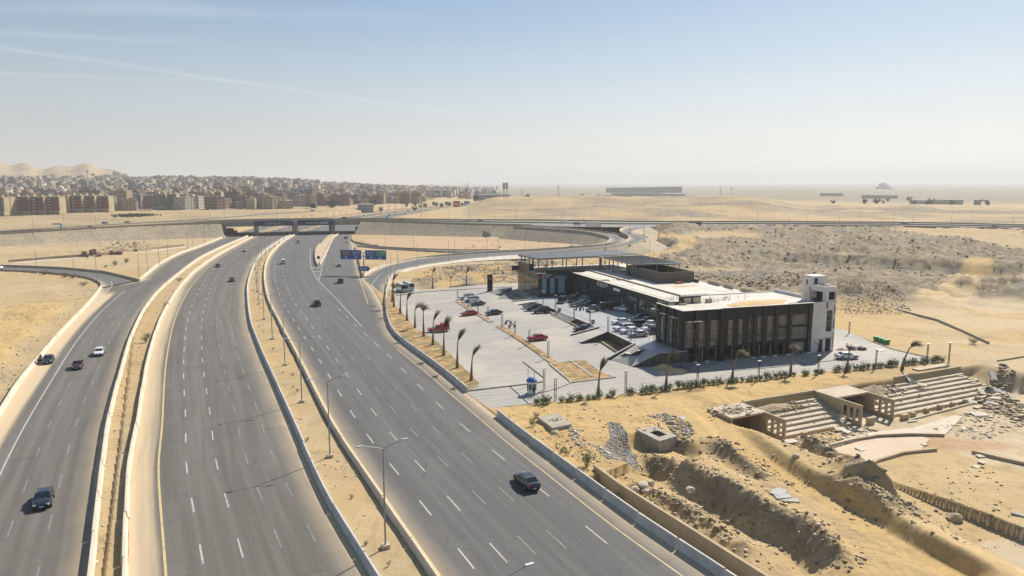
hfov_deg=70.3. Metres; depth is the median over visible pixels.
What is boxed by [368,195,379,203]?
town house
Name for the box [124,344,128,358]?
concrete barrier
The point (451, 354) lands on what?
kerb
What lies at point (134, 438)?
concrete barrier
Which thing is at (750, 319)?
window
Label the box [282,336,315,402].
street lamp
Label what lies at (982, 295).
ground
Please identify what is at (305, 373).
concrete barrier
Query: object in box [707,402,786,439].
concrete passage
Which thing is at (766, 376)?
shrub
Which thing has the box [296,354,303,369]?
concrete barrier
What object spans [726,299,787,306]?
sand heap
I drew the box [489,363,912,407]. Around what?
kerb
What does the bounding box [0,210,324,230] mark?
distant road
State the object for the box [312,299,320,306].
pickup truck
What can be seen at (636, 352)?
stairs
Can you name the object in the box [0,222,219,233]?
parapet wall
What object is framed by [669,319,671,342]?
window
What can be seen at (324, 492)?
concrete barrier
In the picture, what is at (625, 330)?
saloon car
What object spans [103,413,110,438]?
concrete barrier
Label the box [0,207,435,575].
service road
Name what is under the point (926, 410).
concrete stub
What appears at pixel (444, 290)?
kerb
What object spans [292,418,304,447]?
concrete barrier
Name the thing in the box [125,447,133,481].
concrete barrier
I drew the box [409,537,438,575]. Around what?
concrete barrier
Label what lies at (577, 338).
ramp
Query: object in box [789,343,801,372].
palm tree
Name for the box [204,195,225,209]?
apartment building
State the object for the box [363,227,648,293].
ramp road
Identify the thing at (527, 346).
kerb
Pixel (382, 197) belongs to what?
town house
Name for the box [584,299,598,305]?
saloon car
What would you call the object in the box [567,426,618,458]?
rubble
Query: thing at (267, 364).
concrete barrier
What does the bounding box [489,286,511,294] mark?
stone ramp
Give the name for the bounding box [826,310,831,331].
window
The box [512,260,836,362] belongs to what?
showroom building
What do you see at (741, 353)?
palm tree
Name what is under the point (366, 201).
town house
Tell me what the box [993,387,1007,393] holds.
broken slab
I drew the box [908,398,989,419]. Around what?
ground beam
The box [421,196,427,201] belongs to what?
town house
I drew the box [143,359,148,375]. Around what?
concrete barrier
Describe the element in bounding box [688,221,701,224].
lorry
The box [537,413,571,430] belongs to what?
concrete plinth
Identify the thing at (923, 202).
industrial shed
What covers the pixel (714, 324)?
window
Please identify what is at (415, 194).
town house
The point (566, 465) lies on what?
concrete barrier
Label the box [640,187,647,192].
slab block
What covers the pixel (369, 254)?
gantry sign
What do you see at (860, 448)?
broken slab
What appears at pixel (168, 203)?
town house
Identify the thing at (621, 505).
concrete barrier
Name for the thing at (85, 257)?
gravel path
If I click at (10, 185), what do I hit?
distant town
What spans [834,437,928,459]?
concrete paving
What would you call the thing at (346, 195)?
town house
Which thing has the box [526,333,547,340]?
saloon car
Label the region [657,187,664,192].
slab block
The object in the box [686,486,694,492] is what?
boulder
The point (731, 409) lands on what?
rubble
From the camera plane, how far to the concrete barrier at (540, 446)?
95.86 m
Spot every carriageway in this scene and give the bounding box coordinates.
[128,208,440,575]
[263,210,714,575]
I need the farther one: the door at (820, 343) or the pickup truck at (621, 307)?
the pickup truck at (621, 307)
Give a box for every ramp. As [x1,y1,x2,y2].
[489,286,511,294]
[498,293,513,298]
[512,300,533,304]
[570,328,605,342]
[611,345,656,365]
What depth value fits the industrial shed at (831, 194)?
2077.92 m
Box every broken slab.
[770,489,780,495]
[771,488,787,491]
[773,492,791,498]
[779,498,799,502]
[784,438,798,443]
[833,426,846,430]
[849,428,863,431]
[854,446,866,450]
[903,373,914,381]
[969,412,989,416]
[975,454,985,457]
[976,388,987,394]
[986,400,998,403]
[988,370,997,380]
[988,396,1001,398]
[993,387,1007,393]
[1006,392,1016,399]
[1010,511,1023,516]
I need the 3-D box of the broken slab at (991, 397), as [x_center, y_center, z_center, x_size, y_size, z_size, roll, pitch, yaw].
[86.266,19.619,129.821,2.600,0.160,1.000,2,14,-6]
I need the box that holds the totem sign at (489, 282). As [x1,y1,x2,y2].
[486,274,492,291]
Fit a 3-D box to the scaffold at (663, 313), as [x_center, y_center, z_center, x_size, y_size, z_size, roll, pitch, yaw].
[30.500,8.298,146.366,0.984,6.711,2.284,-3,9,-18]
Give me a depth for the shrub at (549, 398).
115.95 m
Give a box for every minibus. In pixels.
[396,282,408,292]
[403,281,414,290]
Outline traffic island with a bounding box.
[315,233,335,265]
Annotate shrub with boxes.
[532,394,540,404]
[539,394,548,403]
[541,393,551,403]
[555,396,565,402]
[565,392,576,401]
[595,389,603,398]
[608,387,616,396]
[625,384,636,394]
[640,382,648,393]
[674,379,682,388]
[687,378,695,386]
[700,377,707,385]
[714,375,722,383]
[762,370,770,379]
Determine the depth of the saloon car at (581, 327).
168.83 m
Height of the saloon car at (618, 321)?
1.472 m
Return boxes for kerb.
[395,287,499,295]
[395,302,480,389]
[455,300,493,322]
[468,381,542,390]
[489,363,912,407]
[496,325,559,362]
[536,382,570,392]
[549,360,615,382]
[570,360,592,375]
[599,340,617,351]
[735,359,840,370]
[864,338,928,357]
[894,308,989,343]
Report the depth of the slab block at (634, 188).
2827.28 m
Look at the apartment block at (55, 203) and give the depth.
738.45 m
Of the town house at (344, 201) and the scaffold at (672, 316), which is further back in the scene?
the town house at (344, 201)
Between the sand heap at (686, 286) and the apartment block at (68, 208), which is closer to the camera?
the sand heap at (686, 286)
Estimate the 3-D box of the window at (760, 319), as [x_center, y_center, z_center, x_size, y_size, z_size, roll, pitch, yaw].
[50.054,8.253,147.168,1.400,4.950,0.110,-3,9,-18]
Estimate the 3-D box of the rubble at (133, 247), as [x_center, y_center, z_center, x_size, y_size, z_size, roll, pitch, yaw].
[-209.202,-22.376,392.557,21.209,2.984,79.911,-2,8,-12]
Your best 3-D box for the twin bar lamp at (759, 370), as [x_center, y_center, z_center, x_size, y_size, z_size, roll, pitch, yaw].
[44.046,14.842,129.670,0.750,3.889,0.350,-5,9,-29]
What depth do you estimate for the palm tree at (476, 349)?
129.45 m
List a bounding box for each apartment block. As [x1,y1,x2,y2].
[0,195,10,215]
[8,194,30,214]
[10,197,17,214]
[29,194,46,214]
[45,194,66,213]
[59,195,70,212]
[69,193,85,212]
[83,193,98,211]
[96,193,114,211]
[152,191,166,209]
[167,192,179,209]
[178,192,190,196]
[188,189,200,193]
[212,190,223,196]
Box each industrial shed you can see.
[382,190,421,192]
[423,190,452,196]
[478,194,510,200]
[611,193,664,196]
[661,194,684,195]
[820,193,842,195]
[861,195,897,198]
[909,200,939,203]
[937,199,963,203]
[974,199,980,204]
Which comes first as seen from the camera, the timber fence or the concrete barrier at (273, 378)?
the concrete barrier at (273, 378)
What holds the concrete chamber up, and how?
on the ground
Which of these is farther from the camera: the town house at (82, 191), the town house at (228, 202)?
the town house at (82, 191)
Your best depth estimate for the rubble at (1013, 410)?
126.42 m
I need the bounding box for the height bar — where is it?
[523,362,543,395]
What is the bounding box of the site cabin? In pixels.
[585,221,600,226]
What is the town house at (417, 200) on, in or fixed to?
on the ground
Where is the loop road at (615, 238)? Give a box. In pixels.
[355,226,624,251]
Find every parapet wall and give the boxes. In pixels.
[0,218,1023,231]
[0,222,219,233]
[362,220,530,225]
[399,229,649,271]
[507,229,628,251]
[513,226,609,238]
[527,225,626,238]
[698,225,1023,228]
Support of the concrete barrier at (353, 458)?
on the ground
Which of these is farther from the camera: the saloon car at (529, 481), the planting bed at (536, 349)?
the planting bed at (536, 349)
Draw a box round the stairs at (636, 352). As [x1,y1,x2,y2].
[621,348,644,355]
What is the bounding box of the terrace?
[527,296,679,352]
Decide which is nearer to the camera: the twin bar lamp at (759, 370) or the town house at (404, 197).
the twin bar lamp at (759, 370)
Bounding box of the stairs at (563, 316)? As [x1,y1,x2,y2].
[551,311,575,322]
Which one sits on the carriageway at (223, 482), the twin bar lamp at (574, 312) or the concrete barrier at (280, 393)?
the concrete barrier at (280, 393)
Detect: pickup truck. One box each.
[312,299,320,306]
[427,322,449,332]
[522,302,533,307]
[579,295,589,301]
[614,305,626,311]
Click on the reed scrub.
(135, 215)
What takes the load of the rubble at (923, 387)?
on the concrete stand at (954, 385)
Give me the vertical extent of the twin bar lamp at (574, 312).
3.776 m
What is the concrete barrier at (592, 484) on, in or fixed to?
on the ground
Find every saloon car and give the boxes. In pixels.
[31,486,54,509]
[37,354,54,363]
[93,347,104,355]
[460,309,477,315]
[469,300,485,305]
[485,309,502,315]
[513,471,540,490]
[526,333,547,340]
[569,301,585,306]
[573,324,589,331]
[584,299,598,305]
[611,317,630,324]
[619,326,639,333]
[627,329,648,337]
[642,320,655,325]
[834,351,858,359]
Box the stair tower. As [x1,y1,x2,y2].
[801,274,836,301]
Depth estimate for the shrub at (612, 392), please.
119.79 m
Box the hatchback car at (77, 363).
[71,358,83,369]
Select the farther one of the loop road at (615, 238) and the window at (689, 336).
the loop road at (615, 238)
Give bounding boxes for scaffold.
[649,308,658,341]
[658,312,668,345]
[667,315,678,347]
[684,321,702,364]
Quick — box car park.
[389,283,931,406]
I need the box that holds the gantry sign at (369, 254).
[340,250,385,273]
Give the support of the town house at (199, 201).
on the ground
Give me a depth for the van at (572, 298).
206.64 m
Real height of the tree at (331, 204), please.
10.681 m
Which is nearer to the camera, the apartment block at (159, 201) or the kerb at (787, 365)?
the kerb at (787, 365)
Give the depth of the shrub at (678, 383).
124.70 m
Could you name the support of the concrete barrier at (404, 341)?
on the ground
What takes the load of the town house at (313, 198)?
on the ground
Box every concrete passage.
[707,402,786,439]
[815,385,894,425]
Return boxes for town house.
[18,191,36,195]
[41,186,56,194]
[54,191,69,194]
[79,188,91,192]
[87,188,103,194]
[101,194,117,210]
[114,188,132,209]
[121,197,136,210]
[132,187,145,207]
[132,192,141,207]
[143,195,152,208]
[147,190,161,193]
[166,197,171,209]
[169,190,185,193]
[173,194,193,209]
[181,195,195,208]
[191,194,203,208]
[195,191,212,207]
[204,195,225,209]
[219,195,231,208]
[224,188,242,207]
[233,194,252,207]
[235,200,243,208]
[243,191,256,195]
[246,197,256,208]
[255,196,261,208]
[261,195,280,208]
[274,192,286,198]
[280,199,292,208]
[288,189,296,197]
[295,194,304,205]
[304,186,316,193]
[305,193,316,206]
[310,195,316,207]
[317,193,324,205]
[321,198,328,205]
[330,193,337,204]
[337,193,348,204]
[339,197,349,205]
[351,194,360,203]
[363,198,368,203]
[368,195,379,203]
[376,192,385,203]
[386,195,393,202]
[394,196,399,202]
[399,191,409,203]
[411,191,419,197]
[411,197,421,203]
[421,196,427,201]
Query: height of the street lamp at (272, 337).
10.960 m
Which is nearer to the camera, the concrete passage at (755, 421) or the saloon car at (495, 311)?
the concrete passage at (755, 421)
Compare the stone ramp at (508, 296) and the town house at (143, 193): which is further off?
the town house at (143, 193)
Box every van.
[557,295,566,303]
[568,294,576,302]
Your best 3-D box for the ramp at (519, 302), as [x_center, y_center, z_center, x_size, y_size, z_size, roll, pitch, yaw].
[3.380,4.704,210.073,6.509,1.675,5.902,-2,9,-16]
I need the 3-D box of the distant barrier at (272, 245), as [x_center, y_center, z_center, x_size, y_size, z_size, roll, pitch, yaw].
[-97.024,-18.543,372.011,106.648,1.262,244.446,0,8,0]
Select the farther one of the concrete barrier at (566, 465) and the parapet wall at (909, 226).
the parapet wall at (909, 226)
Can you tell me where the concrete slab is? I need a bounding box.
[912,363,949,370]
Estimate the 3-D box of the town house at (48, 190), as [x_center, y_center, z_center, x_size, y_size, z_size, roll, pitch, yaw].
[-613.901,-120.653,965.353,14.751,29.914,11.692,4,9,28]
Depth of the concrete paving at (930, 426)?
113.33 m
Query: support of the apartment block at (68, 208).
on the ground
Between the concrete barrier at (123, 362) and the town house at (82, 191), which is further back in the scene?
the town house at (82, 191)
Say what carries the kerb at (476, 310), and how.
on the car park
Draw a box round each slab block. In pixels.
[606,188,614,192]
[615,188,622,192]
[623,188,630,192]
[631,187,639,192]
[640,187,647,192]
[648,187,656,192]
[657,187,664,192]
[665,187,673,192]
[673,187,681,192]
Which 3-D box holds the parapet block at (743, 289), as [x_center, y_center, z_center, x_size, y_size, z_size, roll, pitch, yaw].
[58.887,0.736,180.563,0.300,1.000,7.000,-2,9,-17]
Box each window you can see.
[542,278,546,293]
[550,278,554,293]
[558,278,564,292]
[660,316,663,339]
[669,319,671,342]
[686,322,692,346]
[698,321,705,345]
[710,320,718,345]
[728,320,732,344]
[738,319,742,343]
[748,318,752,341]
[757,317,762,340]
[766,316,774,339]
[778,328,786,339]
[779,315,787,324]
[791,327,806,338]
[792,314,807,323]
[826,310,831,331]
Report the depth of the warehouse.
884.71 m
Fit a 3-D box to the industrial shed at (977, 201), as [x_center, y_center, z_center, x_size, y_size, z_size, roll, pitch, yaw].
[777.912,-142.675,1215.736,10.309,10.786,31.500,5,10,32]
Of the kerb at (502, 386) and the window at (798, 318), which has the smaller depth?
the kerb at (502, 386)
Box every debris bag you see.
[673,362,680,368]
[681,362,691,369]
[687,366,697,371]
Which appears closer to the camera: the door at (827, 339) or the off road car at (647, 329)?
the door at (827, 339)
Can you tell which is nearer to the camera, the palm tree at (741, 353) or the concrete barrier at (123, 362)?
the palm tree at (741, 353)
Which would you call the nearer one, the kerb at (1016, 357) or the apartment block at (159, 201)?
the kerb at (1016, 357)
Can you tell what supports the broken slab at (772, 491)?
on the broken slab at (781, 489)
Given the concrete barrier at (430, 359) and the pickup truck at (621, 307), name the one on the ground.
the concrete barrier at (430, 359)
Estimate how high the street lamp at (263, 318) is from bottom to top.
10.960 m
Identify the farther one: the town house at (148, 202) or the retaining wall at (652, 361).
the town house at (148, 202)
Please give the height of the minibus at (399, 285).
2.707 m
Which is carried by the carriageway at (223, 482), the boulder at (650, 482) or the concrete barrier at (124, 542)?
the concrete barrier at (124, 542)
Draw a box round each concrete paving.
[833,415,962,446]
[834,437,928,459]
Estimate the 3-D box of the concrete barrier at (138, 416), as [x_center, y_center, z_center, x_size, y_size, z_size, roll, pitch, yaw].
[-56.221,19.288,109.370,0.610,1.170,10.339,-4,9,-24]
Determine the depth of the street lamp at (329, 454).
92.93 m
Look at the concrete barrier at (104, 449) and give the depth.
95.09 m
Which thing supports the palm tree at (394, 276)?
on the planting bed at (406, 330)
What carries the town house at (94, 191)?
on the ground
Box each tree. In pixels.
[327,200,336,207]
[391,271,399,301]
[391,282,397,306]
[399,281,408,313]
[406,291,413,320]
[414,301,422,327]
[418,302,431,336]
[431,308,440,344]
[442,315,452,355]
[455,328,466,367]
[469,345,481,380]
[596,357,607,396]
[664,349,679,388]
[731,349,749,377]
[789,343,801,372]
[845,343,856,371]
[900,340,924,369]
[926,198,934,204]
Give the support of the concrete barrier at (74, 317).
on the ground
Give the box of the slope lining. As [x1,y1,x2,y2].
[401,255,528,271]
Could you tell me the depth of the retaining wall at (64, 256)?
345.08 m
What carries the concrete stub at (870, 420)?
on the ground
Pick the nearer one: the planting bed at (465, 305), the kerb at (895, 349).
the kerb at (895, 349)
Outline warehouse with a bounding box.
[357,204,373,212]
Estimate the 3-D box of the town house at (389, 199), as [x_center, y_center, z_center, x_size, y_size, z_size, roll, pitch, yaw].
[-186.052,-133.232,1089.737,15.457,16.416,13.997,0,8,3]
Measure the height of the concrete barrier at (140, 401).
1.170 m
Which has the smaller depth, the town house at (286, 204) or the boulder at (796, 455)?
the boulder at (796, 455)
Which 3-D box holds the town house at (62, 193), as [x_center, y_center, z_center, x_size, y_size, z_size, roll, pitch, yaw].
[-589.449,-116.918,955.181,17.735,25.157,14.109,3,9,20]
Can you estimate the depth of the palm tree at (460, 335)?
138.10 m
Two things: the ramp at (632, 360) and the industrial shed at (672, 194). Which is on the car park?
the ramp at (632, 360)
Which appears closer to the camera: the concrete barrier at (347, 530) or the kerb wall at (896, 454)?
the concrete barrier at (347, 530)
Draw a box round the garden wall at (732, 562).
[593,464,769,575]
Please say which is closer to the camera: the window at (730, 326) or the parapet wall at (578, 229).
the window at (730, 326)
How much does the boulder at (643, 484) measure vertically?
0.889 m
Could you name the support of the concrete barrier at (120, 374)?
on the ground
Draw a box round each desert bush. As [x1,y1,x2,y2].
[141,335,149,342]
[529,417,537,425]
[578,447,597,466]
[969,337,982,343]
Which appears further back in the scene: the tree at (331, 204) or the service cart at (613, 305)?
the tree at (331, 204)
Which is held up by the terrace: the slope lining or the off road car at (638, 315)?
the off road car at (638, 315)
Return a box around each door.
[804,291,807,300]
[818,338,823,351]
[824,337,831,350]
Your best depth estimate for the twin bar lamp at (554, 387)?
117.16 m
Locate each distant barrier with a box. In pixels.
[0,234,498,286]
[96,226,631,293]
[248,234,398,284]
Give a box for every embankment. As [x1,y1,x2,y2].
[0,224,224,246]
[354,221,515,236]
[498,227,609,244]
[525,227,667,259]
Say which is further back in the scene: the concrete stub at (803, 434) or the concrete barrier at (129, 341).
the concrete barrier at (129, 341)
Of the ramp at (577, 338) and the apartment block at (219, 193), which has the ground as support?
the apartment block at (219, 193)
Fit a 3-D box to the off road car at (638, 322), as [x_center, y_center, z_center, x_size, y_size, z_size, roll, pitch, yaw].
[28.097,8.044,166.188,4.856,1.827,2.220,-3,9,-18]
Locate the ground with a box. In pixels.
[0,163,1023,575]
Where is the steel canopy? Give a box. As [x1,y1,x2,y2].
[518,250,680,277]
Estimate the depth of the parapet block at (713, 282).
194.68 m
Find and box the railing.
[579,315,633,340]
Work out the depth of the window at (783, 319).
148.70 m
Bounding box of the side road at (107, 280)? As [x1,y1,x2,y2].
[3,267,136,306]
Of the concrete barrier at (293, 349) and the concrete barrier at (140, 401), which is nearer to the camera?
the concrete barrier at (140, 401)
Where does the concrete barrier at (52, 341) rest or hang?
on the ground
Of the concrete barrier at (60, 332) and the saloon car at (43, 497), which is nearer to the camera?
the saloon car at (43, 497)
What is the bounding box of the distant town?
[0,171,501,200]
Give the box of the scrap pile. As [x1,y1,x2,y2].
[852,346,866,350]
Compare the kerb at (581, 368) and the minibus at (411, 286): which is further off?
the minibus at (411, 286)
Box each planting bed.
[384,289,478,388]
[457,300,490,321]
[498,325,556,362]
[508,290,527,298]
[550,360,612,381]
[600,339,622,350]
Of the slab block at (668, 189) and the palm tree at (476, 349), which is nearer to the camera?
the palm tree at (476, 349)
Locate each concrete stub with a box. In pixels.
[800,431,807,437]
[866,416,874,424]
[900,413,909,420]
[910,412,916,417]
[923,407,929,412]
[936,404,942,409]
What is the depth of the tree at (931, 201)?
1200.78 m
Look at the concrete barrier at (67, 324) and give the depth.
179.27 m
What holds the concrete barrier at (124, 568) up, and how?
on the carriageway at (223, 482)
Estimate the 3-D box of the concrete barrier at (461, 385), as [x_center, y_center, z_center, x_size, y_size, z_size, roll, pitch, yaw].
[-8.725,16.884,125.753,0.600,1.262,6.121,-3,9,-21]
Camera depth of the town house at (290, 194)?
1075.56 m
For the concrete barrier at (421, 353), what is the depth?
148.36 m
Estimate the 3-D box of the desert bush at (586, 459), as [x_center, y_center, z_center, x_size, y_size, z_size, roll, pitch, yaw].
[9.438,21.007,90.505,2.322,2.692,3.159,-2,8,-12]
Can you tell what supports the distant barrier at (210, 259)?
on the ground
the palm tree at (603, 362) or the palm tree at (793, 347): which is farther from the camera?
the palm tree at (793, 347)
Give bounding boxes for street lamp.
[248,268,262,303]
[251,278,271,319]
[258,292,281,339]
[269,310,295,365]
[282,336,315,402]
[306,374,347,457]
[356,438,408,549]
[507,562,534,575]
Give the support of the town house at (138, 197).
on the ground
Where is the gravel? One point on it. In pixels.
(626, 453)
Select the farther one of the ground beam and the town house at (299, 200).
the town house at (299, 200)
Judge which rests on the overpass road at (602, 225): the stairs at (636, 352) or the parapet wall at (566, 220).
the parapet wall at (566, 220)
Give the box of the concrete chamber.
[636,426,677,451]
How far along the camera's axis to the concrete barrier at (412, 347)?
154.05 m
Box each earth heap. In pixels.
[758,403,800,412]
[862,385,892,395]
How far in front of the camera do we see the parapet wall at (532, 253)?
341.30 m
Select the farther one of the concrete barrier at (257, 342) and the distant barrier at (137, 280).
the distant barrier at (137, 280)
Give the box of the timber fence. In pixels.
[836,308,881,313]
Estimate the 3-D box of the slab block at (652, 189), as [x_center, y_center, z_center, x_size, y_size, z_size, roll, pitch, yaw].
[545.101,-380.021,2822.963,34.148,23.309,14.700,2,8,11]
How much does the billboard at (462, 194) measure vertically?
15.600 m
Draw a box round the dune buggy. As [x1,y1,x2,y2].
[586,305,598,311]
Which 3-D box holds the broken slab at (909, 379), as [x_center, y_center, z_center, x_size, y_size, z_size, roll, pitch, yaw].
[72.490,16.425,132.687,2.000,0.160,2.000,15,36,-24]
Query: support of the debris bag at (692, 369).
on the car park
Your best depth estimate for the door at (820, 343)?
152.43 m
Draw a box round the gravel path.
[12,247,184,262]
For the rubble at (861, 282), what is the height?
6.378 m
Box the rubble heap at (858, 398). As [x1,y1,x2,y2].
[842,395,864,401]
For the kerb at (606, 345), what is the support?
on the car park
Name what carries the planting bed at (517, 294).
on the ground
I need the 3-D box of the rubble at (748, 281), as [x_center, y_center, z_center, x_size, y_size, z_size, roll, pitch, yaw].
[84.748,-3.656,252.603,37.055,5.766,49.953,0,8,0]
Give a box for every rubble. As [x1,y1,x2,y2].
[0,290,92,391]
[88,241,150,253]
[418,262,557,282]
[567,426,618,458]
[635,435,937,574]
[647,412,694,453]
[664,224,1022,290]
[695,272,801,289]
[704,400,764,415]
[755,399,809,419]
[793,401,1023,446]
[831,382,906,395]
[837,276,910,313]
[866,374,978,409]
[978,363,1023,423]
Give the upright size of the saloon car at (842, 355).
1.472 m
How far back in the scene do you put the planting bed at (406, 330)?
159.78 m
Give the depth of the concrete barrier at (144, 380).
128.01 m
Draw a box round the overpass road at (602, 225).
[82,219,1023,229]
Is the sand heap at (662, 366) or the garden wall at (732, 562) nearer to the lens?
the garden wall at (732, 562)
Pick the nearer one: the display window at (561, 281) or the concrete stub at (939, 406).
the concrete stub at (939, 406)
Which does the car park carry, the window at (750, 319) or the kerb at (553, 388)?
the kerb at (553, 388)
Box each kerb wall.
[828,433,944,445]
[873,447,937,463]
[971,450,1023,465]
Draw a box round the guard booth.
[526,376,536,394]
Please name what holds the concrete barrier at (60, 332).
on the ground
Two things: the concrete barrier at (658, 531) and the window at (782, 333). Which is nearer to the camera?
the concrete barrier at (658, 531)
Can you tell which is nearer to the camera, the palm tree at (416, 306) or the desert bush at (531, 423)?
the desert bush at (531, 423)
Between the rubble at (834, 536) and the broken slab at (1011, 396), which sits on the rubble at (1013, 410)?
the broken slab at (1011, 396)
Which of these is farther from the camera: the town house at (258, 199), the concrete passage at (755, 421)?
the town house at (258, 199)
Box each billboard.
[453,201,459,206]
[459,191,465,197]
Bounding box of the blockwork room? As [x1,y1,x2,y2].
[627,265,698,282]
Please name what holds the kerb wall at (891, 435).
on the ground
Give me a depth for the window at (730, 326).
145.11 m
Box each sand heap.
[652,363,673,369]
[658,368,688,373]
[672,285,697,286]
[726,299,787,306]
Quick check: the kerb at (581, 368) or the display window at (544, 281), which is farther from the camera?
the display window at (544, 281)
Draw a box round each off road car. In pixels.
[458,293,473,299]
[463,295,479,301]
[525,303,542,310]
[532,306,550,313]
[612,322,634,331]
[629,313,648,319]
[629,318,645,326]
[641,315,655,320]
[642,325,655,334]
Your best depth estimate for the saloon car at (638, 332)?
154.59 m
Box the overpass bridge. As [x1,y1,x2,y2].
[220,219,361,235]
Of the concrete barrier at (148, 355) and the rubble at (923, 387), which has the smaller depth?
the rubble at (923, 387)
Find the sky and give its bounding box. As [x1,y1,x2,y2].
[0,0,1023,184]
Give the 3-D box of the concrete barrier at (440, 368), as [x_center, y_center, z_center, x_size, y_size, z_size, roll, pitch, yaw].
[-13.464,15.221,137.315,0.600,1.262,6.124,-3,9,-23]
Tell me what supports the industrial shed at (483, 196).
on the ground
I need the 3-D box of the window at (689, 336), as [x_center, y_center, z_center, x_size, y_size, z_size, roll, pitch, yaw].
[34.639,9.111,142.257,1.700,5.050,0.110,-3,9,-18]
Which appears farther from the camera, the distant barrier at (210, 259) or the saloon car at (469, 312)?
the distant barrier at (210, 259)
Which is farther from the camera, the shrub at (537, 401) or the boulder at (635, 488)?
the shrub at (537, 401)
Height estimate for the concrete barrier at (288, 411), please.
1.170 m
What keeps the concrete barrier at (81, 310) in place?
on the ground
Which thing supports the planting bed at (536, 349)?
on the ground
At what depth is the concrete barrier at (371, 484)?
84.52 m
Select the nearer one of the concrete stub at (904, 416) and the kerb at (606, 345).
the concrete stub at (904, 416)
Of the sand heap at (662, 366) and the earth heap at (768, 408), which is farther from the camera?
the sand heap at (662, 366)
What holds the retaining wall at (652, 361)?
on the ground
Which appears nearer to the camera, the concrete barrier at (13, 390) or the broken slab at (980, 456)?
the broken slab at (980, 456)
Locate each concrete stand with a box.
[741,390,853,438]
[875,366,1000,417]
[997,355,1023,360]
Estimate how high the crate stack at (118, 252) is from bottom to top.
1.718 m
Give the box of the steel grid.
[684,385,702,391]
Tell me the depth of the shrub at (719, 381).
127.03 m
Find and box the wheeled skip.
[882,339,889,343]
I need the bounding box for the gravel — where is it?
[603,422,639,470]
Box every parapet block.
[708,280,719,285]
[723,283,733,288]
[740,287,756,291]
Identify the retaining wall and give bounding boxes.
[8,244,183,261]
[570,326,598,335]
[576,318,592,325]
[580,330,608,343]
[607,343,635,359]
[609,331,633,347]
[632,352,658,366]
[659,351,686,364]
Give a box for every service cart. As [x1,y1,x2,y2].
[600,302,612,309]
[609,301,615,308]
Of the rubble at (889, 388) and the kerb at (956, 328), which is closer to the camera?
the rubble at (889, 388)
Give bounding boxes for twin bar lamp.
[553,377,557,401]
[573,305,575,320]
[624,370,628,393]
[756,360,761,380]
[817,355,820,374]
[875,349,878,368]
[947,342,951,363]
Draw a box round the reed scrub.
[111,213,161,216]
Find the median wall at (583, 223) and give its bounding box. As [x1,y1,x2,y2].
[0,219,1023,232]
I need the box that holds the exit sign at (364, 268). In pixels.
[359,266,369,270]
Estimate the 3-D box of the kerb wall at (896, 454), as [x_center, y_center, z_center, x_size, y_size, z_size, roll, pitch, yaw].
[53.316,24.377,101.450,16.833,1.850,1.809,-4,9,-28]
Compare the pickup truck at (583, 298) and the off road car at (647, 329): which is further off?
the pickup truck at (583, 298)
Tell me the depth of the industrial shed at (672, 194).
1729.60 m
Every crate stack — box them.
[81,251,87,256]
[115,251,122,254]
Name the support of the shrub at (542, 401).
on the ground
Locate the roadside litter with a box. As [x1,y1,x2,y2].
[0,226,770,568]
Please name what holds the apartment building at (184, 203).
on the ground
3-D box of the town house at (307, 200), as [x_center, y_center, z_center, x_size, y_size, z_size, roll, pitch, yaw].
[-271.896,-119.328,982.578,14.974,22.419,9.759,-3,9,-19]
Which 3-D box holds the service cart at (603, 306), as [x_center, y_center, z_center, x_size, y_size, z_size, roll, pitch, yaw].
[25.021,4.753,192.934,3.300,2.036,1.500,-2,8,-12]
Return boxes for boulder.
[550,430,558,434]
[631,486,638,491]
[637,481,648,488]
[641,489,648,493]
[647,480,654,486]
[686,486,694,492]
[792,453,799,457]
[945,512,963,522]
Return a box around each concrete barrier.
[0,396,9,416]
[7,380,19,399]
[17,367,30,383]
[28,355,38,370]
[38,344,48,356]
[48,335,56,347]
[56,327,64,338]
[63,319,71,329]
[71,313,78,322]
[77,306,84,314]
[86,531,97,575]
[90,491,100,539]
[95,460,104,499]
[99,434,107,465]
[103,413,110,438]
[108,395,115,419]
[112,379,119,398]
[117,366,122,382]
[120,512,127,564]
[121,354,125,370]
[121,557,127,575]
[123,476,129,518]
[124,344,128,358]
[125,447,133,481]
[127,334,131,347]
[130,423,137,452]
[131,326,135,338]
[135,403,141,428]
[137,386,143,407]
[141,372,146,390]
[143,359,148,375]
[146,348,151,362]
[149,339,153,351]
[152,330,156,340]
[255,336,260,348]
[259,346,265,359]
[264,357,270,372]
[269,369,277,385]
[276,383,284,403]
[283,399,293,423]
[286,334,291,347]
[291,343,297,356]
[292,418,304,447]
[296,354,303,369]
[301,442,316,476]
[302,366,309,383]
[309,380,318,400]
[314,470,334,511]
[317,396,327,419]
[327,415,341,441]
[332,504,361,555]
[340,436,359,469]
[358,463,382,503]
[358,547,380,575]
[380,496,411,545]
[395,331,400,340]
[400,337,407,346]
[407,342,416,352]
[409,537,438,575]
[416,348,425,359]
[425,355,435,365]
[434,362,444,373]
[445,369,456,382]
[455,378,468,392]
[496,409,513,428]
[512,422,531,442]
[530,436,553,458]
[552,451,577,477]
[576,469,605,498]
[604,489,638,521]
[636,512,677,548]
[676,538,725,575]
[724,569,736,575]
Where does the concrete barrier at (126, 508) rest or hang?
on the carriageway at (223, 482)

